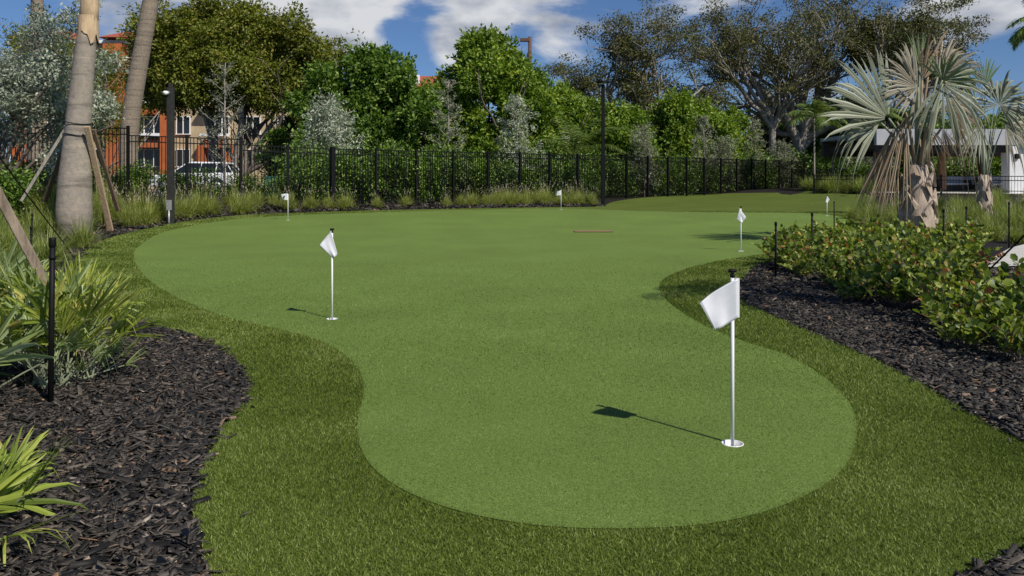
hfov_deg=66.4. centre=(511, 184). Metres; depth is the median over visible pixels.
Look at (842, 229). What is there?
glossy shrub
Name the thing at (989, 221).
grass tuft
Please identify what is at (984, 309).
glossy shrub
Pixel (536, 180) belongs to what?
hedge shrub
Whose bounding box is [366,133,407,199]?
hedge shrub
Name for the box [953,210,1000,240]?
glossy shrub
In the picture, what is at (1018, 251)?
concrete path
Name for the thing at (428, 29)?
sky
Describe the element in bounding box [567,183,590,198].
grass tuft
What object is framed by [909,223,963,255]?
glossy shrub
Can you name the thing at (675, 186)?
hedge shrub
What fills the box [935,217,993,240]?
glossy shrub
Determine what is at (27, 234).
grass tuft
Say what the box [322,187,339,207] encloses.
grass tuft
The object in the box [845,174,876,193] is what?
grass tuft
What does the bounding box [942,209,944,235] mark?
irrigation riser
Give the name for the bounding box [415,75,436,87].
house
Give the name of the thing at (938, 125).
broadleaf tree
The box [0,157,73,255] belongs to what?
guy strap
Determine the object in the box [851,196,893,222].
grass tuft
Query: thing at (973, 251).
glossy shrub
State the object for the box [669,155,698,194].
hedge shrub
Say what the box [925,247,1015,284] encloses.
glossy shrub
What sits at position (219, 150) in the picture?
window
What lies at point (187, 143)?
metal fence
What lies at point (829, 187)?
grass tuft
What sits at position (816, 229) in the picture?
glossy shrub
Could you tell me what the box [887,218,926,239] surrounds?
glossy shrub
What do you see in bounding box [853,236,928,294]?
glossy shrub
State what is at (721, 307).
putting flag
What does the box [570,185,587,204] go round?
grass tuft
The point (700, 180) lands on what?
hedge shrub
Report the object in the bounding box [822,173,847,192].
grass tuft
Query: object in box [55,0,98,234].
royal palm
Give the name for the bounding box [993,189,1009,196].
grass tuft
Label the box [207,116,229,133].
window
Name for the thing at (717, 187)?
hedge shrub
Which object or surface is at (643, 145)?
silver shrub
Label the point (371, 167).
hedge shrub
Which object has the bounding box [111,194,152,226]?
grass tuft
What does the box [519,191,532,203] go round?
grass tuft
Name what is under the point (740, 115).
broadleaf tree
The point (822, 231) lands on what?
glossy shrub
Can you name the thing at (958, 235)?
glossy shrub
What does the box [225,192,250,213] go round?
grass tuft
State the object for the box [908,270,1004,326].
glossy shrub
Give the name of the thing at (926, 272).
glossy shrub
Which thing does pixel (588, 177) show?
hedge shrub
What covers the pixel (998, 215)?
grass tuft
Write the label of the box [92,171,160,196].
hedge shrub
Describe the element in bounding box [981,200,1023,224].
grass tuft
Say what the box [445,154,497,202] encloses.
hedge shrub
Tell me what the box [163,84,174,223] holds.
camera pole
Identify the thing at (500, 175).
hedge shrub
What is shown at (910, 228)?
glossy shrub
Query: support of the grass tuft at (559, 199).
on the ground at (1002, 243)
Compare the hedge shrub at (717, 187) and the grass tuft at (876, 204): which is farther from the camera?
the hedge shrub at (717, 187)
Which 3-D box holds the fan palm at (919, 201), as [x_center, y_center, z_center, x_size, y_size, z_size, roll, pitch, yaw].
[8.520,-0.981,16.795,4.385,4.946,1.658,0,0,0]
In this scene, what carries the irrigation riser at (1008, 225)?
on the ground at (1002, 243)
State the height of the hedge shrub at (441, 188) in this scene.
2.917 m
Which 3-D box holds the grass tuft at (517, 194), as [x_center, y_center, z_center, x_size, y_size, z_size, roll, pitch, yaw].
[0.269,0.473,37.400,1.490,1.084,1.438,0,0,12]
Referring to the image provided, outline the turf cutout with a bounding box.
[573,230,612,231]
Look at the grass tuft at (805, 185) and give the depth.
46.76 m
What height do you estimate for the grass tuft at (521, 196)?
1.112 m
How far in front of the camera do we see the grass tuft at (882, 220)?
19.99 m
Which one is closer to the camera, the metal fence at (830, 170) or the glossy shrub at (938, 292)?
the glossy shrub at (938, 292)
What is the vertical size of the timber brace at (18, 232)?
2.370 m
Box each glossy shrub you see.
[751,224,794,253]
[758,239,786,263]
[762,227,830,266]
[769,219,807,250]
[771,228,829,251]
[777,254,822,276]
[779,243,825,271]
[784,232,845,270]
[791,221,826,241]
[794,227,840,243]
[797,224,828,234]
[798,231,838,260]
[800,255,865,288]
[806,249,872,280]
[806,252,838,280]
[819,235,869,257]
[821,236,895,262]
[822,224,858,249]
[826,265,880,299]
[827,218,868,230]
[828,220,863,233]
[830,218,866,241]
[831,230,883,255]
[832,222,867,246]
[835,245,904,259]
[841,253,941,307]
[842,225,861,237]
[844,231,932,288]
[848,219,889,247]
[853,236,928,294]
[859,217,882,234]
[861,235,915,253]
[867,222,899,231]
[874,229,906,241]
[875,216,914,240]
[877,235,928,254]
[879,238,926,260]
[880,233,888,249]
[882,265,907,301]
[885,222,911,245]
[886,224,928,236]
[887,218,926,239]
[889,245,909,259]
[898,260,989,314]
[903,230,956,258]
[903,233,990,276]
[904,221,927,232]
[905,256,967,278]
[905,258,979,301]
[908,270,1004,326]
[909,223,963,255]
[909,228,973,249]
[909,239,932,265]
[910,242,953,258]
[912,291,1021,347]
[913,236,991,268]
[917,278,1023,338]
[918,253,974,280]
[919,223,974,237]
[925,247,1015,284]
[927,260,1015,291]
[931,223,954,238]
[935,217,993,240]
[940,226,985,235]
[940,227,992,244]
[941,230,1005,264]
[942,234,969,250]
[942,261,1012,308]
[944,244,993,261]
[952,302,1023,362]
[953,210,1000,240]
[953,221,984,245]
[955,235,1001,250]
[975,277,1023,328]
[981,278,1021,295]
[984,266,1023,314]
[989,254,1023,294]
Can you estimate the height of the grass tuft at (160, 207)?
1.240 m
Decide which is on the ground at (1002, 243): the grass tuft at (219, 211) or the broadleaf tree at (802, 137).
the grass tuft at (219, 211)
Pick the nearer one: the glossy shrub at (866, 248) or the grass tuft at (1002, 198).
the glossy shrub at (866, 248)
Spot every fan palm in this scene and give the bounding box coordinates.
[821,30,994,228]
[941,57,1023,217]
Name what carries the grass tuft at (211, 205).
on the ground at (1002, 243)
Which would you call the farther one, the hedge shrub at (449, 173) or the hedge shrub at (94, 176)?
the hedge shrub at (449, 173)
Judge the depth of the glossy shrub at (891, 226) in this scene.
12.55 m
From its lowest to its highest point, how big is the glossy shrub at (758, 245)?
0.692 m
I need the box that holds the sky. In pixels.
[0,0,1023,161]
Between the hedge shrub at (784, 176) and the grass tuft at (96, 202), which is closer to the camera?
the grass tuft at (96, 202)
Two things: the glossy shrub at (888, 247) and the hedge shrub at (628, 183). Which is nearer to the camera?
the glossy shrub at (888, 247)
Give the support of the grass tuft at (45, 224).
on the ground at (1002, 243)
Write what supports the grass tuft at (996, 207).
on the ground at (1002, 243)
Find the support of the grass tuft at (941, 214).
on the ground at (1002, 243)
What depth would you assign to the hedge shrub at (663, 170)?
48.87 m
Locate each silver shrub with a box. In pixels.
[297,88,365,158]
[627,122,664,196]
[705,134,747,191]
[769,138,798,187]
[841,157,901,181]
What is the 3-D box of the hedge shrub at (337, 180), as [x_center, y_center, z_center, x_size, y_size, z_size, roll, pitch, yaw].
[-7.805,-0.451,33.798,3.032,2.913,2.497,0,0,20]
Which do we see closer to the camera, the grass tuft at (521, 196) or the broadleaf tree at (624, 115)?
the grass tuft at (521, 196)
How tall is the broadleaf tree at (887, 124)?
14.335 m
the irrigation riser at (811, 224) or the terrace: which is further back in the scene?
the terrace
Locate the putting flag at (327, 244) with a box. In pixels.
[319,228,336,318]
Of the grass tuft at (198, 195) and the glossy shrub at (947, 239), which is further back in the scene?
the grass tuft at (198, 195)
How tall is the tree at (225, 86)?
5.847 m
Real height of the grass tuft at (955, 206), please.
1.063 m
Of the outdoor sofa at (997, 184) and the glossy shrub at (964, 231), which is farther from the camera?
the outdoor sofa at (997, 184)
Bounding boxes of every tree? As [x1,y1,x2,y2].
[0,16,108,165]
[63,38,159,184]
[113,0,353,189]
[197,61,253,193]
[200,47,303,176]
[252,125,292,185]
[255,115,305,172]
[269,118,352,174]
[274,30,451,163]
[398,77,426,147]
[413,23,569,196]
[420,78,467,154]
[494,93,546,187]
[514,57,557,159]
[534,78,595,165]
[538,0,739,135]
[570,97,675,195]
[574,92,619,153]
[638,86,740,162]
[670,0,855,157]
[673,0,953,186]
[689,101,746,164]
[690,115,719,193]
[718,104,764,162]
[743,118,774,187]
[743,119,793,186]
[784,96,876,181]
[823,0,994,184]
[833,11,931,159]
[852,100,954,170]
[929,112,1023,175]
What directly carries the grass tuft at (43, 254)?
on the ground at (1002, 243)
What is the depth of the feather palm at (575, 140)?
45.02 m
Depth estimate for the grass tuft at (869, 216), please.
20.92 m
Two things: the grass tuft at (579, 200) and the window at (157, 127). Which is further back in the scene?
the window at (157, 127)
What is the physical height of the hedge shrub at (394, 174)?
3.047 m
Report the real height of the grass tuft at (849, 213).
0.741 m
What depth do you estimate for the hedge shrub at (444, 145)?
38.75 m
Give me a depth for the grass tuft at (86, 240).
16.20 m
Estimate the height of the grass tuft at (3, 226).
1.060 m
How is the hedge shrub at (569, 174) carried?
on the ground at (1002, 243)
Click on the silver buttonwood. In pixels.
(26, 106)
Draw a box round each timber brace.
[0,186,99,375]
[20,129,63,201]
[42,146,61,201]
[83,126,113,230]
[91,129,119,210]
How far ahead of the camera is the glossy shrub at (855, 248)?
10.48 m
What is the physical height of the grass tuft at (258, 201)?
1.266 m
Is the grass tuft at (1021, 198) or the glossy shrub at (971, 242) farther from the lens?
the grass tuft at (1021, 198)
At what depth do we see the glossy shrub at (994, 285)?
7.04 m
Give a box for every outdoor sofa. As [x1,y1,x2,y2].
[932,176,971,189]
[963,177,974,189]
[974,177,1000,190]
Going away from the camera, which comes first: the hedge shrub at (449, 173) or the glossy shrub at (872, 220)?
the glossy shrub at (872, 220)
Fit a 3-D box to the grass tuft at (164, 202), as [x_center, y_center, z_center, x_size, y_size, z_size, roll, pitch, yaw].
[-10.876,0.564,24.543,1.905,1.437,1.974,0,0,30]
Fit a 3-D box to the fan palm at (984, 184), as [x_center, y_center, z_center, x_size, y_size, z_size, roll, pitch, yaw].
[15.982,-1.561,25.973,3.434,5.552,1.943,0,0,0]
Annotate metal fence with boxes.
[7,125,129,197]
[130,135,242,199]
[243,144,330,203]
[329,147,600,205]
[605,155,804,197]
[805,168,901,187]
[813,174,1023,193]
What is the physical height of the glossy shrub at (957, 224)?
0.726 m
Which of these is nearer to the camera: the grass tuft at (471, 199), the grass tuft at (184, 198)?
the grass tuft at (184, 198)
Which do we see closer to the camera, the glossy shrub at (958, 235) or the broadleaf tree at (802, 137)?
the glossy shrub at (958, 235)
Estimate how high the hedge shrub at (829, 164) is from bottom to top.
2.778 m
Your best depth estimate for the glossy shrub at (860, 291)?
8.95 m
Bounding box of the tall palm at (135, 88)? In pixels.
[118,0,158,195]
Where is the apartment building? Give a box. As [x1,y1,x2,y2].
[8,31,349,188]
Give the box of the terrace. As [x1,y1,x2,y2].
[847,189,1023,193]
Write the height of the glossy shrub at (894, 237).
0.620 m
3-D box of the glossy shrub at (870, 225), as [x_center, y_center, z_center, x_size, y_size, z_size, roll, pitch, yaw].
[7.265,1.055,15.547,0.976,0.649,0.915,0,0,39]
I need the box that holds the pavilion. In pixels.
[820,129,1023,192]
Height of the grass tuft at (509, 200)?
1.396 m
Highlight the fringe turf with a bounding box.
[80,191,1023,575]
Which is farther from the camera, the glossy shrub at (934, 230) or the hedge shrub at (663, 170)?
the hedge shrub at (663, 170)
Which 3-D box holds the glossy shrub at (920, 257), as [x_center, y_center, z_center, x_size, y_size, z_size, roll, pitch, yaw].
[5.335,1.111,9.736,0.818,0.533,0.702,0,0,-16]
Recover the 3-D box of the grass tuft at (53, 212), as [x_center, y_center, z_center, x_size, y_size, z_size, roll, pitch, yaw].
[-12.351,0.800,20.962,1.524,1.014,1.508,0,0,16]
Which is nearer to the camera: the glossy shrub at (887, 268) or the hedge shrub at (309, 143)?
the glossy shrub at (887, 268)
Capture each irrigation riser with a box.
[30,226,32,245]
[48,237,56,402]
[774,222,776,276]
[811,213,812,240]
[833,201,834,228]
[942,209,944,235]
[965,206,967,226]
[1008,202,1009,248]
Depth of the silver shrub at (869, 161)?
55.73 m
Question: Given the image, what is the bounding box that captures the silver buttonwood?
[0,0,129,181]
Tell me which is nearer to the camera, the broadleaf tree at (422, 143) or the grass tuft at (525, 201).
the grass tuft at (525, 201)
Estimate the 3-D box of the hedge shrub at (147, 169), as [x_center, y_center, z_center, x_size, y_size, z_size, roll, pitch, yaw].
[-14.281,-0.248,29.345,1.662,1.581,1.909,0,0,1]
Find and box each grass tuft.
[0,211,26,239]
[0,212,44,263]
[0,223,42,248]
[6,223,86,267]
[14,207,59,235]
[20,176,55,218]
[21,172,46,206]
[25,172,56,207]
[26,205,51,233]
[27,220,81,259]
[39,204,54,221]
[45,205,66,233]
[60,212,114,249]
[92,171,125,200]
[92,179,116,201]
[92,183,117,215]
[92,187,125,216]
[93,199,121,222]
[93,206,103,228]
[104,183,136,218]
[106,184,135,219]
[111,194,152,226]
[117,178,157,215]
[124,180,150,203]
[126,184,165,221]
[126,193,162,226]
[135,194,165,223]
[137,181,189,219]
[141,189,175,221]
[157,183,190,217]
[175,184,196,215]
[175,184,202,218]
[180,183,217,216]
[190,185,212,204]
[193,183,228,214]
[204,193,227,214]
[216,178,243,206]
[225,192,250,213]
[226,180,267,213]
[241,178,271,207]
[264,186,284,205]
[275,184,303,209]
[301,188,323,208]
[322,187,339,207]
[334,186,357,208]
[343,190,355,206]
[370,190,385,207]
[398,191,414,206]
[440,190,455,206]
[451,189,472,205]
[464,185,485,204]
[480,188,494,205]
[488,185,502,204]
[491,187,507,204]
[498,182,517,198]
[502,183,521,204]
[512,184,524,203]
[517,179,538,202]
[517,186,535,203]
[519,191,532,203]
[531,181,553,199]
[531,191,550,203]
[534,180,555,203]
[534,181,555,204]
[553,189,566,204]
[556,181,574,202]
[561,190,575,203]
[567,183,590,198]
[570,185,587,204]
[579,190,595,204]
[583,185,600,204]
[797,177,810,190]
[800,173,819,190]
[805,178,819,190]
[811,180,825,192]
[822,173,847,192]
[822,174,842,192]
[841,203,860,218]
[843,177,861,193]
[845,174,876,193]
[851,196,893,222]
[854,188,877,212]
[855,192,893,218]
[856,193,877,213]
[863,210,885,226]
[874,215,893,225]
[876,203,893,222]
[881,201,897,225]
[932,184,951,210]
[934,206,958,221]
[936,202,973,222]
[942,199,977,218]
[945,190,977,213]
[945,201,990,223]
[945,207,975,226]
[946,194,964,207]
[956,191,975,209]
[964,199,992,222]
[978,202,1016,229]
[980,209,1007,232]
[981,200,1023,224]
[984,215,1007,240]
[992,197,1010,216]
[992,221,1023,243]
[993,187,1013,210]
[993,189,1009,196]
[996,198,1023,217]
[999,194,1023,228]
[1004,204,1023,224]
[1012,191,1023,205]
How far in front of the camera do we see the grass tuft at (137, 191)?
25.75 m
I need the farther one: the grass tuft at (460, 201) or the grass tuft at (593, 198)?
the grass tuft at (593, 198)
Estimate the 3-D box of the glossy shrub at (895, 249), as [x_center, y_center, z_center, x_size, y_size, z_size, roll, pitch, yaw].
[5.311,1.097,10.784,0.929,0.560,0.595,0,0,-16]
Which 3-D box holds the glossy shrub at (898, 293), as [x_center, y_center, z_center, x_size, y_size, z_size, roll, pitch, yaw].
[4.105,1.067,8.538,1.078,0.626,0.690,0,0,6]
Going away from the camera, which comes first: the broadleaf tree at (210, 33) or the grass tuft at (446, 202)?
the grass tuft at (446, 202)
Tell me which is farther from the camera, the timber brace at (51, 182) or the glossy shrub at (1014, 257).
the timber brace at (51, 182)
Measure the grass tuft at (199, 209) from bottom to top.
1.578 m
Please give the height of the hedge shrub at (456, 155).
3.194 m
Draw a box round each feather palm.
[530,116,626,158]
[783,99,848,173]
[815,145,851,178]
[851,107,903,185]
[1006,0,1023,50]
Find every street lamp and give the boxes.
[520,37,531,63]
[596,81,609,205]
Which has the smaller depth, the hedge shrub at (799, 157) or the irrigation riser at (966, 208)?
the irrigation riser at (966, 208)
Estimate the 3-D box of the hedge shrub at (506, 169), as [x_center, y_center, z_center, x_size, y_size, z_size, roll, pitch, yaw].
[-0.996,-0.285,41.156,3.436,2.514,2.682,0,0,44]
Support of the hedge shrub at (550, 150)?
on the ground at (1002, 243)
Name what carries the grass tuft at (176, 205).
on the ground at (1002, 243)
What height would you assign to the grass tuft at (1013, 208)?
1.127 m
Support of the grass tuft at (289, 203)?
on the ground at (1002, 243)
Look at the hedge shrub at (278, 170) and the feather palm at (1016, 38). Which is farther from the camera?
the feather palm at (1016, 38)
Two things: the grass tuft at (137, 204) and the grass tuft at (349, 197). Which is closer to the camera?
the grass tuft at (137, 204)
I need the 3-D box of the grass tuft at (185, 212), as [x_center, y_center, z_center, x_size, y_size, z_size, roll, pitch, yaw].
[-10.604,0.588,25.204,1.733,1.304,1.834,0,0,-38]
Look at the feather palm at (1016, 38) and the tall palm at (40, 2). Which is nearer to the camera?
the tall palm at (40, 2)
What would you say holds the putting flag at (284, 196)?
in the hole cup
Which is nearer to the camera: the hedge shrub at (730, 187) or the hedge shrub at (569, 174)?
the hedge shrub at (569, 174)
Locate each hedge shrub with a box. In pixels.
[0,159,39,219]
[2,166,46,217]
[7,154,48,204]
[30,168,56,191]
[55,165,104,193]
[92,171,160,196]
[107,158,156,195]
[152,169,202,197]
[189,167,228,198]
[222,172,270,197]
[260,172,298,199]
[272,151,356,198]
[273,136,339,200]
[289,154,328,202]
[298,141,367,202]
[309,145,369,196]
[336,151,387,202]
[350,145,394,202]
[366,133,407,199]
[372,140,424,201]
[379,152,429,201]
[390,153,442,194]
[407,145,451,202]
[409,134,458,172]
[424,142,476,200]
[424,155,472,201]
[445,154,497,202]
[458,146,484,196]
[470,154,514,202]
[472,155,522,185]
[489,143,537,181]
[496,157,535,194]
[507,164,552,197]
[523,146,547,196]
[528,148,564,194]
[531,135,565,195]
[545,157,588,197]
[568,152,599,197]
[571,144,611,176]
[581,167,611,197]
[596,151,631,197]
[610,162,644,197]
[628,154,644,196]
[640,164,664,194]
[653,153,676,195]
[659,166,683,195]
[662,150,692,173]
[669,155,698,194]
[688,163,702,191]
[698,157,728,190]
[715,166,726,192]
[716,158,733,190]
[733,150,757,188]
[744,154,771,188]
[756,151,780,187]
[774,157,795,187]
[779,145,821,187]
[816,157,853,182]
[845,160,902,184]
[863,157,905,187]
[902,157,963,175]
[948,157,998,175]
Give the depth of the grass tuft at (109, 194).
25.30 m
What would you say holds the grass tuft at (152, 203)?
on the ground at (1002, 243)
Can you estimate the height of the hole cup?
0.116 m
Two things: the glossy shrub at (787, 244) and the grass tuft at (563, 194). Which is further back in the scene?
the grass tuft at (563, 194)
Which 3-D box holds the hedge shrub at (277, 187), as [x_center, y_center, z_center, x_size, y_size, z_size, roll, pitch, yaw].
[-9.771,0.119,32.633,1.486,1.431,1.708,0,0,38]
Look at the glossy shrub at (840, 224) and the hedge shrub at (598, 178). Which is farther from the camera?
the hedge shrub at (598, 178)
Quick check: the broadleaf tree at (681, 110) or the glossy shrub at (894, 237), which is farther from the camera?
the broadleaf tree at (681, 110)
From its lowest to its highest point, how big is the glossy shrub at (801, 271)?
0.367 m
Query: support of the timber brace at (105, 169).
attached to the royal palm at (74, 191)
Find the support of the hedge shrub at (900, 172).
on the ground at (1002, 243)
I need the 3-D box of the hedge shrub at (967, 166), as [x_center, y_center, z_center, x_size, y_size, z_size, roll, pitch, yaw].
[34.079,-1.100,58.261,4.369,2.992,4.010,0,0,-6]
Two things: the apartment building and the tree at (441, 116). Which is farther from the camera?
the apartment building
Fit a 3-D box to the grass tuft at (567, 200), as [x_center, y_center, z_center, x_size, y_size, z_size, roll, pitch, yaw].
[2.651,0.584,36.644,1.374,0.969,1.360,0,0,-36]
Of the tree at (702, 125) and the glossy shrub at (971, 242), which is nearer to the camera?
the glossy shrub at (971, 242)
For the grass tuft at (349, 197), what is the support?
on the ground at (1002, 243)
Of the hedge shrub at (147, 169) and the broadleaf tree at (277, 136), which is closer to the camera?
the hedge shrub at (147, 169)
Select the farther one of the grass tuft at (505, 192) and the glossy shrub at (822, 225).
the grass tuft at (505, 192)
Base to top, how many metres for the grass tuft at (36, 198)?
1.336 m
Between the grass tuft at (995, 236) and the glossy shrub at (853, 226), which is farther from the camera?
the grass tuft at (995, 236)
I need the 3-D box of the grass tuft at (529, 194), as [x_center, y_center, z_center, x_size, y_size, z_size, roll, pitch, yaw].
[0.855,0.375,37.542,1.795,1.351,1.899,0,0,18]
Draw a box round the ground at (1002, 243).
[4,187,1023,574]
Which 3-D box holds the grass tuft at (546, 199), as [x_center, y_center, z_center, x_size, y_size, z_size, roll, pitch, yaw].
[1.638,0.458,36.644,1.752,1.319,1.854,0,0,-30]
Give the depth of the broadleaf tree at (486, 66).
44.45 m
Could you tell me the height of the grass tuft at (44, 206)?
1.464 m
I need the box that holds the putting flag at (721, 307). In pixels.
[700,269,739,445]
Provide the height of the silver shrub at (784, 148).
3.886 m
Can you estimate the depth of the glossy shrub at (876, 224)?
12.73 m
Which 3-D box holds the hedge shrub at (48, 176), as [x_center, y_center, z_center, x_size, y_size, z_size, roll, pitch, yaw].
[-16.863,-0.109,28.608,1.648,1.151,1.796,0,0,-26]
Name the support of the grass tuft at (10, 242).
on the ground at (1002, 243)
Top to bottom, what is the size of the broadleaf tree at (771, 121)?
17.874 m
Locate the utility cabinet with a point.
(269, 177)
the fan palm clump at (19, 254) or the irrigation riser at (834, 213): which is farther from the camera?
the irrigation riser at (834, 213)
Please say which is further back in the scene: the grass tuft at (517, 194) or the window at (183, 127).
the window at (183, 127)
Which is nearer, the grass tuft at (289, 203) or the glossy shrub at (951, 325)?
the glossy shrub at (951, 325)
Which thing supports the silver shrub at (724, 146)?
on the ground at (1002, 243)
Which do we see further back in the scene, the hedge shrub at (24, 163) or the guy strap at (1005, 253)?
the hedge shrub at (24, 163)
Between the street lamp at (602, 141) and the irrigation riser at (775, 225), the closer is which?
the irrigation riser at (775, 225)
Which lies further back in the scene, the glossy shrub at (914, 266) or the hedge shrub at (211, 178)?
the hedge shrub at (211, 178)
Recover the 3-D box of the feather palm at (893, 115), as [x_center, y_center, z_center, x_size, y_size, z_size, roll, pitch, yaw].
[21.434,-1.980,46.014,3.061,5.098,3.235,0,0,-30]
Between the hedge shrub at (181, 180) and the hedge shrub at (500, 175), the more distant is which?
the hedge shrub at (500, 175)
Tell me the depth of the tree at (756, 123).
56.94 m
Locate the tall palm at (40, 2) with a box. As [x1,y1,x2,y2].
[28,0,99,181]
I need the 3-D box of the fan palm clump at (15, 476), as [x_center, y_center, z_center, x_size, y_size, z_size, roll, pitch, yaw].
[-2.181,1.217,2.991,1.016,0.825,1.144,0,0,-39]
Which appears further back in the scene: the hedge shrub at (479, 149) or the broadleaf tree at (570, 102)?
the broadleaf tree at (570, 102)
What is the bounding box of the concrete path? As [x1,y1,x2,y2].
[988,244,1023,266]
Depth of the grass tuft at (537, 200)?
36.68 m
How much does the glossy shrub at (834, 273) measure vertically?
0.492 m
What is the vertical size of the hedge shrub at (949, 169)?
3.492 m
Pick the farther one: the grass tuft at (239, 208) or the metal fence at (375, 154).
the metal fence at (375, 154)
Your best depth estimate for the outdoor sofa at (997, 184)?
44.14 m
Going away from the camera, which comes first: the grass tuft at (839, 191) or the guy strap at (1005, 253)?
the guy strap at (1005, 253)
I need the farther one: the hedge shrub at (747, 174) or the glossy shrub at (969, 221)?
the hedge shrub at (747, 174)
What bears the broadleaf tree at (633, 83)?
on the woodland floor
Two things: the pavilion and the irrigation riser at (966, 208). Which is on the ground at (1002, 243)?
the irrigation riser at (966, 208)
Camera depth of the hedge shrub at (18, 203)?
22.02 m
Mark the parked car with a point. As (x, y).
(230, 167)
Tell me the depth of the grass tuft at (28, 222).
19.19 m
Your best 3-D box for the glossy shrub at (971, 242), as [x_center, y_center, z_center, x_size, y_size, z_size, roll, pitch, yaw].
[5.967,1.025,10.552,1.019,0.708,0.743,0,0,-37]
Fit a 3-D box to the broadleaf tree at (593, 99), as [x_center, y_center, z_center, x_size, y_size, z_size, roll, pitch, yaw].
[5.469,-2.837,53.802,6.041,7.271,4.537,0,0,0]
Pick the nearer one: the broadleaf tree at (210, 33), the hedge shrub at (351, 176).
the hedge shrub at (351, 176)
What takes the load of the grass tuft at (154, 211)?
on the ground at (1002, 243)
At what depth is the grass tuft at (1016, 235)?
17.72 m
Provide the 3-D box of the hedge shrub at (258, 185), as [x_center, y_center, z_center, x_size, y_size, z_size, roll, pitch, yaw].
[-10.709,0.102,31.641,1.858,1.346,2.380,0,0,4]
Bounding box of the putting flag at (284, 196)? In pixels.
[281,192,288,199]
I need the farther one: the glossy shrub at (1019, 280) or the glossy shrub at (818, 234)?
the glossy shrub at (818, 234)
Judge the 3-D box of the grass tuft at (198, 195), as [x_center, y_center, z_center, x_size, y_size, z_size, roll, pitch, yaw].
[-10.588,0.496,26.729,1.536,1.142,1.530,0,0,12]
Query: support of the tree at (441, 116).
on the ground at (1002, 243)
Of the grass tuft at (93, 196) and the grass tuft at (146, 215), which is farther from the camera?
the grass tuft at (93, 196)
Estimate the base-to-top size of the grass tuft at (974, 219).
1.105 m
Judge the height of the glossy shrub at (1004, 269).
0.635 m
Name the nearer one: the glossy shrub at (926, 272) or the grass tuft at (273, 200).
the glossy shrub at (926, 272)
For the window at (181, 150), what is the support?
in the apartment building
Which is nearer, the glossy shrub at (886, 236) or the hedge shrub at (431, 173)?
the glossy shrub at (886, 236)
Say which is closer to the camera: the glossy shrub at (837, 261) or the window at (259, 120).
the glossy shrub at (837, 261)
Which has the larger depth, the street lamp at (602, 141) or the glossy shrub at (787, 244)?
the street lamp at (602, 141)
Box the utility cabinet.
[265,176,279,195]
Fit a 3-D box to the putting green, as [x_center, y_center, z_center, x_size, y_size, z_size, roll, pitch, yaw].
[-1.529,1.169,19.279,18.160,0.338,28.491,0,0,23]
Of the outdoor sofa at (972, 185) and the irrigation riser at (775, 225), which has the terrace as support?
the outdoor sofa at (972, 185)
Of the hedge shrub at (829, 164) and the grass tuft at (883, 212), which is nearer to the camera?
the grass tuft at (883, 212)
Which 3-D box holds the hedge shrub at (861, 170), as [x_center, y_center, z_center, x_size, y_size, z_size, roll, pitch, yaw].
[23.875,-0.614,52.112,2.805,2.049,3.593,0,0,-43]
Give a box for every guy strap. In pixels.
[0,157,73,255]
[989,235,1023,269]
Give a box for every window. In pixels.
[138,149,159,166]
[139,116,159,132]
[175,116,190,134]
[175,149,189,166]
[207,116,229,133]
[208,149,222,161]
[246,116,260,134]
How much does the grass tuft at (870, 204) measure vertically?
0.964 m
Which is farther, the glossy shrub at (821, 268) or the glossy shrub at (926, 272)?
the glossy shrub at (821, 268)
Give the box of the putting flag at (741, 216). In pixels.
[737,206,745,222]
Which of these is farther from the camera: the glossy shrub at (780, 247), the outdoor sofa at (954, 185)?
the outdoor sofa at (954, 185)
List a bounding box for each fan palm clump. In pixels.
[0,238,96,302]
[0,246,146,388]
[0,251,167,375]
[0,278,76,386]
[0,426,91,570]
[22,306,148,381]
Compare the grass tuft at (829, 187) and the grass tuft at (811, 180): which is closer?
the grass tuft at (829, 187)
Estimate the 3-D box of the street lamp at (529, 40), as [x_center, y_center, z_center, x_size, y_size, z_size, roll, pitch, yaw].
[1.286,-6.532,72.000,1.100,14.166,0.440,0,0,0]
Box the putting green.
[134,208,856,527]
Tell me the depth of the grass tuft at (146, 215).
22.63 m
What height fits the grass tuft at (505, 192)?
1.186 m
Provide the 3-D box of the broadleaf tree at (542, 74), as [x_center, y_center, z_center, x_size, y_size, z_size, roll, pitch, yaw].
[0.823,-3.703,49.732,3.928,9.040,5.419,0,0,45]
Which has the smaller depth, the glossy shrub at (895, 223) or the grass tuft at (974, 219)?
the glossy shrub at (895, 223)
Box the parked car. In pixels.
[148,162,238,191]
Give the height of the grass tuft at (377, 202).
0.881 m
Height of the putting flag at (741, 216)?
0.988 m
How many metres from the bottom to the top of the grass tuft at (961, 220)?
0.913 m

